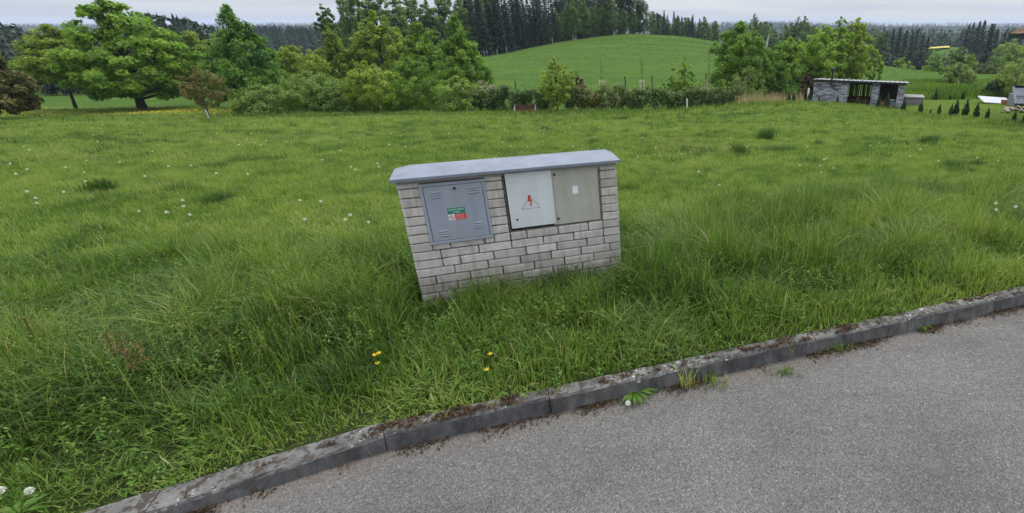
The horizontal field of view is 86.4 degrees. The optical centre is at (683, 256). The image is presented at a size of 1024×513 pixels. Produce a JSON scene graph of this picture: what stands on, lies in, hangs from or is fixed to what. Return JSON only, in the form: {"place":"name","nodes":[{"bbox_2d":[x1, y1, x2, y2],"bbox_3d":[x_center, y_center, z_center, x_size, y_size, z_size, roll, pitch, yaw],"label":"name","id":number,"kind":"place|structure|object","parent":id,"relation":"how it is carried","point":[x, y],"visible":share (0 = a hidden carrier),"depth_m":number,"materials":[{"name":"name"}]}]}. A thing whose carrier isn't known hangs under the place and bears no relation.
{"place":"outdoors","nodes":[
{"label":"outdoors","id":0,"kind":"place"},
{"bbox_2d":[0,25,1023,512],"bbox_3d":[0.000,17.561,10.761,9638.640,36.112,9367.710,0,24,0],"label":"ground","id":1,"kind":"structure","parent":0,"point":[84,101],"depth_m":7.65,"materials":[{"name":"plant"}]},
{"bbox_2d":[0,51,44,114],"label":"broadleaf tree","id":2,"kind":"object","parent":1,"relation":"on","point":[16,97],"visible":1,"depth_m":34.70,"materials":[{"name":"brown plant"}]},
{"bbox_2d":[0,486,51,512],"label":"dandelion plant","id":3,"kind":"object","parent":1,"relation":"on","point":[16,507],"visible":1,"depth_m":2.74,"materials":[{"name":"green plant"}]},
{"bbox_2d":[7,23,104,108],"bbox_3d":[-50.834,-15.343,42.173,6.189,6.850,6.281,-5,25,-11],"label":"broadleaf tree","id":4,"kind":"object","parent":1,"relation":"on","point":[32,64],"visible":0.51,"depth_m":40.52,"materials":[{"name":"green plant"}]},
{"bbox_2d":[67,177,122,193],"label":"weed clump","id":5,"kind":"object","parent":1,"relation":"on","point":[104,184],"visible":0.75,"depth_m":9.38,"materials":[{"name":"green plant"}]},
{"bbox_2d":[0,12,223,59],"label":"pine wood","id":6,"kind":"object","parent":1,"relation":"on","point":[177,26],"visible":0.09,"depth_m":120.81,"materials":[{"name":"plant"}]},
{"bbox_2d":[46,0,206,109],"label":"maple tree","id":7,"kind":"object","parent":1,"relation":"on","point":[124,73],"visible":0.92,"depth_m":40.41,"materials":[{"name":"green plant"}]},
{"bbox_2d":[1,53,252,95],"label":"dark wood","id":8,"kind":"object","parent":1,"relation":"on","point":[52,88],"visible":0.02,"depth_m":56.76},
{"bbox_2d":[117,345,147,401],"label":"sorrel plant","id":9,"kind":"object","parent":1,"relation":"on","point":[128,357],"visible":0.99,"depth_m":3.44,"materials":[{"name":"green plant"}]},
{"bbox_2d":[155,30,239,90],"bbox_3d":[-54.999,-21.952,58.237,7.288,6.774,7.568,0,24,0],"label":"broadleaf tree","id":10,"kind":"object","parent":1,"relation":"on","point":[187,39],"visible":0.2,"depth_m":56.85,"materials":[{"name":"green plant"}]},
{"bbox_2d":[174,65,234,115],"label":"sapling","id":11,"kind":"object","parent":1,"relation":"on","point":[201,96],"visible":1,"depth_m":33.30,"materials":[{"name":"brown plant"}]},
{"bbox_2d":[196,3,300,102],"bbox_3d":[-36.968,-16.427,42.901,6.184,8.408,6.439,10,26,22],"label":"conical tree","id":12,"kind":"object","parent":1,"relation":"on","point":[233,38],"visible":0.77,"depth_m":41.87,"materials":[{"name":"green plant"}]},
{"bbox_2d":[227,83,306,115],"bbox_3d":[-31.241,-11.786,38.666,4.722,2.363,5.419,-18,30,-34],"label":"bush","id":13,"kind":"object","parent":1,"relation":"on","point":[269,96],"visible":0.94,"depth_m":37.74,"materials":[{"name":"green plant"}]},
{"bbox_2d":[267,44,332,93],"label":"broadleaf tree","id":14,"kind":"object","parent":1,"relation":"on","point":[291,58],"visible":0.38,"depth_m":48.22,"materials":[{"name":"green plant"}]},
{"bbox_2d":[274,70,348,110],"bbox_3d":[-30.341,-13.594,42.368,6.156,3.264,5.759,0,24,0],"label":"bush","id":15,"kind":"object","parent":1,"relation":"on","point":[313,84],"visible":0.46,"depth_m":41.31,"materials":[{"name":"green plant"}]},
{"bbox_2d":[313,3,340,59],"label":"slender tree","id":16,"kind":"object","parent":1,"relation":"on","point":[327,22],"visible":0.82,"depth_m":72.60,"materials":[{"name":"green plant"}]},
{"bbox_2d":[217,24,444,65],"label":"spruce trees","id":17,"kind":"object","parent":1,"relation":"on","point":[305,38],"visible":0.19,"depth_m":287.73,"materials":[{"name":"plant"}]},
{"bbox_2d":[314,26,361,85],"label":"conical tree","id":18,"kind":"object","parent":1,"relation":"on","point":[333,54],"visible":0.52,"depth_m":51.59,"materials":[{"name":"green plant"}]},
{"bbox_2d":[307,79,379,112],"bbox_3d":[-27.428,-13.102,41.979,5.187,2.656,5.194,0,24,0],"label":"bush","id":19,"kind":"object","parent":1,"relation":"on","point":[332,93],"visible":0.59,"depth_m":40.69,"materials":[{"name":"green plant"}]},
{"bbox_2d":[335,1,367,62],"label":"broadleaf tree","id":20,"kind":"object","parent":1,"relation":"on","point":[347,26],"visible":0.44,"depth_m":103.92,"materials":[{"name":"green plant"}]},
{"bbox_2d":[333,0,383,62],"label":"broadleaf tree","id":21,"kind":"object","parent":1,"relation":"on","point":[351,4],"visible":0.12,"depth_m":109.06,"materials":[{"name":"green plant"}]},
{"bbox_2d":[336,61,399,111],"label":"broadleaf tree","id":22,"kind":"object","parent":1,"relation":"on","point":[372,93],"visible":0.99,"depth_m":38.52,"materials":[{"name":"green plant"}]},
{"bbox_2d":[347,10,406,94],"bbox_3d":[-31.753,-21.290,54.399,7.099,8.623,5.990,0,24,0],"label":"broadleaf tree","id":23,"kind":"object","parent":1,"relation":"on","point":[362,39],"visible":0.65,"depth_m":52.98,"materials":[{"name":"green plant"}]},
{"bbox_2d":[354,0,403,66],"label":"broadleaf tree","id":24,"kind":"object","parent":1,"relation":"on","point":[372,5],"visible":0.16,"depth_m":112.55,"materials":[{"name":"green plant"}]},
{"bbox_2d":[380,0,419,59],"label":"broadleaf tree","id":25,"kind":"object","parent":1,"relation":"on","point":[401,23],"visible":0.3,"depth_m":110.92,"materials":[{"name":"green plant"}]},
{"bbox_2d":[378,56,447,111],"bbox_3d":[-22.424,-14.223,42.630,5.826,4.351,5.654,-21,31,-38],"label":"bush","id":26,"kind":"object","parent":1,"relation":"on","point":[413,71],"visible":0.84,"depth_m":42.05,"materials":[{"name":"green plant"}]},
{"bbox_2d":[395,0,434,42],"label":"broadleaf tree","id":27,"kind":"object","parent":1,"relation":"on","point":[411,8],"visible":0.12,"depth_m":118.66,"materials":[{"name":"green plant"}]},
{"bbox_2d":[394,21,445,95],"bbox_3d":[-27.054,-20.160,53.247,5.265,7.550,5.202,0,24,0],"label":"broadleaf tree","id":28,"kind":"object","parent":1,"relation":"on","point":[411,48],"visible":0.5,"depth_m":52.26,"materials":[{"name":"green plant"}]},
{"bbox_2d":[415,0,449,61],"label":"broadleaf tree","id":29,"kind":"object","parent":1,"relation":"on","point":[430,21],"visible":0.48,"depth_m":117.62,"materials":[{"name":"green plant"}]},
{"bbox_2d":[427,0,466,55],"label":"broadleaf tree","id":30,"kind":"object","parent":1,"relation":"on","point":[446,5],"visible":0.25,"depth_m":123.89,"materials":[{"name":"green plant"}]},
{"bbox_2d":[435,75,486,112],"bbox_3d":[-18.066,-12.979,41.262,4.367,2.975,4.082,0,24,0],"label":"bush","id":31,"kind":"object","parent":1,"relation":"on","point":[451,102],"visible":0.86,"depth_m":40.56,"materials":[{"name":"green plant"}]},
{"bbox_2d":[447,0,478,48],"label":"broadleaf tree","id":32,"kind":"object","parent":1,"relation":"on","point":[461,15],"visible":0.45,"depth_m":123.31,"materials":[{"name":"green plant"}]},
{"bbox_2d":[432,14,495,94],"bbox_3d":[-22.282,-19.732,51.341,5.869,8.086,5.952,0,24,0],"label":"conical tree","id":33,"kind":"object","parent":1,"relation":"on","point":[466,55],"visible":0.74,"depth_m":50.45,"materials":[{"name":"green plant"}]},
{"bbox_2d":[466,0,485,56],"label":"spruce tree","id":34,"kind":"object","parent":1,"relation":"on","point":[474,33],"visible":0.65,"depth_m":124.31,"materials":[{"name":"green plant"}]},
{"bbox_2d":[472,0,496,54],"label":"spruce tree","id":35,"kind":"object","parent":1,"relation":"on","point":[475,7],"visible":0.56,"depth_m":126.25,"materials":[{"name":"green plant"}]},
{"bbox_2d":[465,85,504,110],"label":"bush","id":36,"kind":"object","parent":1,"relation":"on","point":[481,93],"visible":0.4,"depth_m":41.33,"materials":[{"name":"green plant"}]},
{"bbox_2d":[476,0,496,55],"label":"spruce tree","id":37,"kind":"object","parent":1,"relation":"on","point":[479,10],"visible":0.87,"depth_m":126.44,"materials":[{"name":"green plant"}]},
{"bbox_2d":[484,0,500,53],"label":"spruce tree","id":38,"kind":"object","parent":1,"relation":"on","point":[486,11],"visible":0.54,"depth_m":128.68,"materials":[{"name":"green plant"}]},
{"bbox_2d":[487,3,504,53],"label":"spruce tree","id":39,"kind":"object","parent":1,"relation":"on","point":[492,21],"visible":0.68,"depth_m":129.49,"materials":[{"name":"green plant"}]},
{"bbox_2d":[492,0,512,53],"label":"spruce tree","id":40,"kind":"object","parent":1,"relation":"on","point":[496,12],"visible":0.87,"depth_m":130.28,"materials":[{"name":"green plant"}]},
{"bbox_2d":[389,149,620,304],"bbox_3d":[-1.620,-0.153,5.155,2.003,1.637,0.400,-9,26,-19],"label":"utility cabinet","id":41,"kind":"object","parent":1,"relation":"on","point":[530,214],"visible":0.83,"depth_m":4.90,"materials":[{"name":"beige brick"}]},
{"bbox_2d":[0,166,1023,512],"bbox_3d":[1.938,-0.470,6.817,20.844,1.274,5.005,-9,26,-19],"label":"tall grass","id":42,"kind":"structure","parent":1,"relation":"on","point":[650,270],"depth_m":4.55,"materials":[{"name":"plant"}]},
{"bbox_2d":[0,99,1023,285],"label":"meadow grass","id":43,"kind":"structure","parent":1,"relation":"on","point":[163,139],"depth_m":14.05,"materials":[{"name":"plant"}]},
{"bbox_2d":[0,172,1023,512],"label":"weeds","id":44,"kind":"object","parent":1,"relation":"on","point":[130,472],"visible":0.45,"depth_m":4.09,"materials":[{"name":"green plant"}]},
{"bbox_2d":[1,20,1022,31],"bbox_3d":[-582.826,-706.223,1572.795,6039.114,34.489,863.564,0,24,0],"label":"ridge wood","id":45,"kind":"object","parent":1,"relation":"on","point":[781,24],"visible":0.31,"depth_m":1492.77,"materials":[{"name":"plant"}]},
{"bbox_2d":[504,3,519,51],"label":"spruce tree","id":46,"kind":"object","parent":1,"relation":"on","point":[510,33],"visible":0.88,"depth_m":133.00,"materials":[{"name":"green plant"}]},
{"bbox_2d":[482,84,553,111],"bbox_3d":[-13.109,-12.586,40.859,6.014,2.379,2.279,0,24,0],"label":"hedge","id":47,"kind":"object","parent":1,"relation":"on","point":[521,97],"visible":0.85,"depth_m":40.67,"materials":[{"name":"green plant"}]},
{"bbox_2d":[508,0,530,49],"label":"spruce tree","id":48,"kind":"object","parent":1,"relation":"on","point":[513,11],"visible":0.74,"depth_m":134.93,"materials":[{"name":"green plant"}]},
{"bbox_2d":[515,0,530,49],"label":"spruce tree","id":49,"kind":"object","parent":1,"relation":"on","point":[521,26],"visible":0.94,"depth_m":135.81,"materials":[{"name":"green plant"}]},
{"bbox_2d":[521,4,536,46],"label":"spruce tree","id":50,"kind":"object","parent":1,"relation":"on","point":[527,24],"visible":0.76,"depth_m":137.36,"materials":[{"name":"green plant"}]},
{"bbox_2d":[533,0,550,45],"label":"spruce tree","id":51,"kind":"object","parent":1,"relation":"on","point":[540,20],"visible":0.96,"depth_m":139.34,"materials":[{"name":"green plant"}]},
{"bbox_2d":[537,57,576,109],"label":"sapling","id":52,"kind":"object","parent":1,"relation":"on","point":[556,90],"visible":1,"depth_m":39.18,"materials":[{"name":"green plant"}]},
{"bbox_2d":[551,9,563,42],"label":"broadleaf tree","id":53,"kind":"object","parent":1,"relation":"on","point":[559,22],"visible":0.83,"depth_m":144.18,"materials":[{"name":"green plant"}]},
{"bbox_2d":[560,6,574,40],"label":"broadleaf tree","id":54,"kind":"object","parent":1,"relation":"on","point":[565,22],"visible":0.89,"depth_m":147.31,"materials":[{"name":"green plant"}]},
{"bbox_2d":[566,0,582,39],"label":"birch tree","id":55,"kind":"object","parent":1,"relation":"on","point":[575,17],"visible":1,"depth_m":147.02,"materials":[{"name":"green plant"}]},
{"bbox_2d":[578,0,593,38],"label":"broadleaf tree","id":56,"kind":"object","parent":1,"relation":"on","point":[583,8],"visible":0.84,"depth_m":150.43,"materials":[{"name":"green plant"}]},
{"bbox_2d":[588,4,599,36],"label":"broadleaf tree","id":57,"kind":"object","parent":1,"relation":"on","point":[594,26],"visible":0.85,"depth_m":154.09,"materials":[{"name":"green plant"}]},
{"bbox_2d":[561,80,640,110],"bbox_3d":[-6.547,-12.849,41.363,6.840,2.432,2.153,0,24,0],"label":"hedge","id":58,"kind":"object","parent":1,"relation":"on","point":[580,94],"visible":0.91,"depth_m":41.16,"materials":[{"name":"green plant"}]},
{"bbox_2d":[596,2,610,35],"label":"broadleaf tree","id":59,"kind":"object","parent":1,"relation":"on","point":[602,16],"visible":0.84,"depth_m":156.17,"materials":[{"name":"green plant"}]},
{"bbox_2d":[606,0,620,34],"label":"birch tree","id":60,"kind":"object","parent":1,"relation":"on","point":[614,17],"visible":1,"depth_m":155.04,"materials":[{"name":"green plant"}]},
{"bbox_2d":[618,8,627,33],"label":"broadleaf tree","id":61,"kind":"object","parent":1,"relation":"on","point":[624,22],"visible":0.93,"depth_m":159.20,"materials":[{"name":"green plant"}]},
{"bbox_2d":[627,7,636,33],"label":"broadleaf tree","id":62,"kind":"object","parent":1,"relation":"on","point":[632,24],"visible":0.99,"depth_m":160.81,"materials":[{"name":"green plant"}]},
{"bbox_2d":[635,0,652,33],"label":"broadleaf tree","id":63,"kind":"object","parent":1,"relation":"on","point":[640,26],"visible":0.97,"depth_m":164.43,"materials":[{"name":"green plant"}]},
{"bbox_2d":[629,83,684,109],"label":"hedge","id":64,"kind":"object","parent":1,"relation":"on","point":[670,99],"visible":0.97,"depth_m":40.74,"materials":[{"name":"green plant"}]},
{"bbox_2d":[306,34,1010,101],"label":"pasture grass","id":65,"kind":"structure","parent":1,"relation":"on","point":[696,41],"depth_m":104.23,"materials":[{"name":"plant"}]},
{"bbox_2d":[670,57,701,94],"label":"sapling","id":66,"kind":"object","parent":1,"relation":"on","point":[678,84],"visible":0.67,"depth_m":43.61,"materials":[{"name":"green plant"}]},
{"bbox_2d":[698,16,710,39],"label":"broadleaf tree","id":67,"kind":"object","parent":1,"relation":"on","point":[704,23],"visible":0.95,"depth_m":187.15,"materials":[{"name":"green plant"}]},
{"bbox_2d":[675,83,743,109],"bbox_3d":[1.937,-12.910,41.562,5.805,2.250,2.061,0,24,0],"label":"hedge","id":68,"kind":"object","parent":1,"relation":"on","point":[697,93],"visible":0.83,"depth_m":41.33,"materials":[{"name":"green plant"}]},
{"bbox_2d":[707,20,771,96],"bbox_3d":[5.474,-19.100,50.685,6.384,7.584,6.851,0,24,0],"label":"broadleaf tree","id":69,"kind":"object","parent":1,"relation":"on","point":[729,50],"visible":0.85,"depth_m":49.17,"materials":[{"name":"green plant"}]},
{"bbox_2d":[727,65,767,101],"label":"flowering shrub","id":70,"kind":"object","parent":1,"relation":"on","point":[747,86],"visible":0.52,"depth_m":45.65,"materials":[{"name":"green plant"}]},
{"bbox_2d":[747,48,786,92],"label":"broadleaf tree","id":71,"kind":"object","parent":1,"relation":"on","point":[772,82],"visible":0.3,"depth_m":51.84,"materials":[{"name":"green plant"}]},
{"bbox_2d":[755,125,778,139],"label":"weed clump","id":72,"kind":"object","parent":1,"relation":"on","point":[765,134],"visible":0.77,"depth_m":19.52,"materials":[{"name":"green plant"}]},
{"bbox_2d":[733,91,804,103],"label":"dry reeds","id":73,"kind":"object","parent":1,"relation":"on","point":[744,97],"visible":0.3,"depth_m":42.05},
{"bbox_2d":[763,74,813,100],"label":"bush","id":74,"kind":"object","parent":1,"relation":"on","point":[791,89],"visible":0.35,"depth_m":52.74,"materials":[{"name":"green plant"}]},
{"bbox_2d":[771,36,812,91],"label":"broadleaf tree","id":75,"kind":"object","parent":1,"relation":"on","point":[793,47],"visible":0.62,"depth_m":53.37,"materials":[{"name":"green plant"}]},
{"bbox_2d":[799,69,813,99],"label":"shrub","id":76,"kind":"object","parent":1,"relation":"on","point":[802,85],"visible":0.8,"depth_m":49.43,"materials":[{"name":"brown plant"}]},
{"bbox_2d":[787,24,848,86],"bbox_3d":[15.135,-21.509,56.245,6.227,7.173,6.903,21,31,38],"label":"broadleaf tree","id":77,"kind":"object","parent":1,"relation":"on","point":[817,61],"visible":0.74,"depth_m":54.63,"materials":[{"name":"green plant"}]},
{"bbox_2d":[823,16,855,78],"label":"broadleaf tree","id":78,"kind":"object","parent":1,"relation":"on","point":[840,30],"visible":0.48,"depth_m":55.67,"materials":[{"name":"green plant"}]},
{"bbox_2d":[839,17,877,82],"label":"broadleaf tree","id":79,"kind":"object","parent":1,"relation":"on","point":[855,70],"visible":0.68,"depth_m":57.60,"materials":[{"name":"green plant"}]},
{"bbox_2d":[812,67,908,107],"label":"garden shed","id":80,"kind":"structure","parent":1,"relation":"on","point":[825,89],"depth_m":43.57,"materials":[{"name":"stone"}]},
{"bbox_2d":[864,49,883,80],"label":"sapling","id":81,"kind":"object","parent":1,"relation":"on","point":[875,65],"visible":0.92,"depth_m":54.43,"materials":[{"name":"green plant"}]},
{"bbox_2d":[869,32,888,60],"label":"broadleaf tree","id":82,"kind":"object","parent":1,"relation":"on","point":[879,45],"visible":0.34,"depth_m":205.05,"materials":[{"name":"green plant"}]},
{"bbox_2d":[903,31,916,69],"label":"spruce tree","id":83,"kind":"object","parent":1,"relation":"on","point":[911,47],"visible":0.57,"depth_m":192.22,"materials":[{"name":"green plant"}]},
{"bbox_2d":[903,94,924,104],"bbox_3d":[19.165,-12.992,43.634,1.980,1.224,1.840,8,26,17],"label":"raised tub","id":84,"kind":"object","parent":1,"relation":"on","point":[913,99],"visible":0.48,"depth_m":42.81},
{"bbox_2d":[913,33,926,69],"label":"spruce tree","id":85,"kind":"object","parent":1,"relation":"on","point":[921,54],"visible":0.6,"depth_m":194.04,"materials":[{"name":"green plant"}]},
{"bbox_2d":[817,26,1023,54],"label":"valley wood","id":86,"kind":"object","parent":1,"relation":"on","point":[944,39],"visible":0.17,"depth_m":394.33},
{"bbox_2d":[921,52,944,71],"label":"broadleaf tree","id":87,"kind":"object","parent":1,"relation":"on","point":[932,62],"visible":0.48,"depth_m":140.13,"materials":[{"name":"green plant"}]},
{"bbox_2d":[872,41,1023,73],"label":"valley wood","id":88,"kind":"object","parent":1,"relation":"on","point":[886,57],"visible":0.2,"depth_m":182.27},
{"bbox_2d":[938,62,977,83],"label":"willow bush","id":89,"kind":"object","parent":1,"relation":"on","point":[955,74],"visible":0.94,"depth_m":57.96,"materials":[{"name":"green plant"}]},
{"bbox_2d":[941,47,974,72],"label":"broadleaf tree","id":90,"kind":"object","parent":1,"relation":"on","point":[958,55],"visible":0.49,"depth_m":154.11,"materials":[{"name":"green plant"}]},
{"bbox_2d":[902,77,1021,99],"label":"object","id":91,"kind":"object","parent":1,"relation":"on","point":[945,90],"visible":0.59,"depth_m":51.77,"materials":[{"name":"green plant"}]},
{"bbox_2d":[966,21,981,63],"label":"spruce tree","id":92,"kind":"object","parent":1,"relation":"on","point":[979,29],"visible":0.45,"depth_m":191.82,"materials":[{"name":"green plant"}]},
{"bbox_2d":[974,23,996,71],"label":"spruce tree","id":93,"kind":"object","parent":1,"relation":"on","point":[987,51],"visible":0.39,"depth_m":148.41,"materials":[{"name":"green plant"}]},
{"bbox_2d":[974,62,1005,74],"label":"bush","id":94,"kind":"object","parent":1,"relation":"on","point":[990,67],"visible":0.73,"depth_m":85.91,"materials":[{"name":"green plant"}]},
{"bbox_2d":[981,77,1004,95],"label":"conifer bush","id":95,"kind":"object","parent":1,"relation":"on","point":[992,84],"visible":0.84,"depth_m":48.41,"materials":[{"name":"green plant"}]},
{"bbox_2d":[989,38,1023,74],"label":"broadleaf tree","id":96,"kind":"object","parent":1,"relation":"on","point":[1012,46],"visible":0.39,"depth_m":157.43,"materials":[{"name":"green plant"}]},
{"bbox_2d":[995,59,1023,93],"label":"fruit tree","id":97,"kind":"object","parent":1,"relation":"on","point":[1012,79],"visible":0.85,"depth_m":47.33,"materials":[{"name":"green plant"}]},
{"bbox_2d":[1007,85,1023,106],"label":"tiled kennel","id":98,"kind":"object","parent":1,"relation":"on","point":[1016,97],"visible":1,"depth_m":41.63,"materials":[{"name":"grey tile"}]},
{"bbox_2d":[0,160,1023,449],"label":"seeding grass","id":99,"kind":"structure","parent":0,"point":[364,290],"depth_m":4.48,"materials":[{"name":"plant"}]},
{"bbox_2d":[0,0,1023,26],"label":"sky","id":100,"kind":"structure","parent":0,"point":[895,12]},
{"bbox_2d":[194,306,1023,512],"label":"road","id":101,"kind":"structure","parent":0,"point":[914,422],"depth_m":3.30,"materials":[{"name":"asphalt"}]},
{"bbox_2d":[83,286,1023,512],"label":"kerb","id":102,"kind":"structure","parent":101,"relation":"on","point":[237,482],"depth_m":3.54,"materials":[{"name":"concrete"}]},
{"bbox_2d":[179,288,1023,512],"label":"moss","id":103,"kind":"object","parent":102,"relation":"on","point":[596,404],"visible":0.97,"depth_m":3.65,"materials":[{"name":"plant"}]},
{"bbox_2d":[621,379,658,407],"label":"dandelion plant","id":104,"kind":"object","parent":101,"relation":"on","point":[628,396],"visible":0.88,"depth_m":3.75,"materials":[{"name":"green plant"}]},
{"bbox_2d":[671,362,699,388],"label":"grass tuft","id":105,"kind":"object","parent":101,"relation":"on","point":[689,382],"visible":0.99,"depth_m":3.87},
{"bbox_2d":[698,370,727,387],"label":"grass tuft","id":106,"kind":"object","parent":101,"relation":"on","point":[713,380],"visible":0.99,"depth_m":3.91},
{"bbox_2d":[201,98,1023,124],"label":"rough grass","id":107,"kind":"structure","parent":0,"point":[483,112],"depth_m":37.20,"materials":[{"name":"plant"}]},
{"bbox_2d":[906,100,1023,120],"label":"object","id":108,"kind":"structure","parent":0,"point":[971,107],"depth_m":40.56,"materials":[{"name":"green plant"}]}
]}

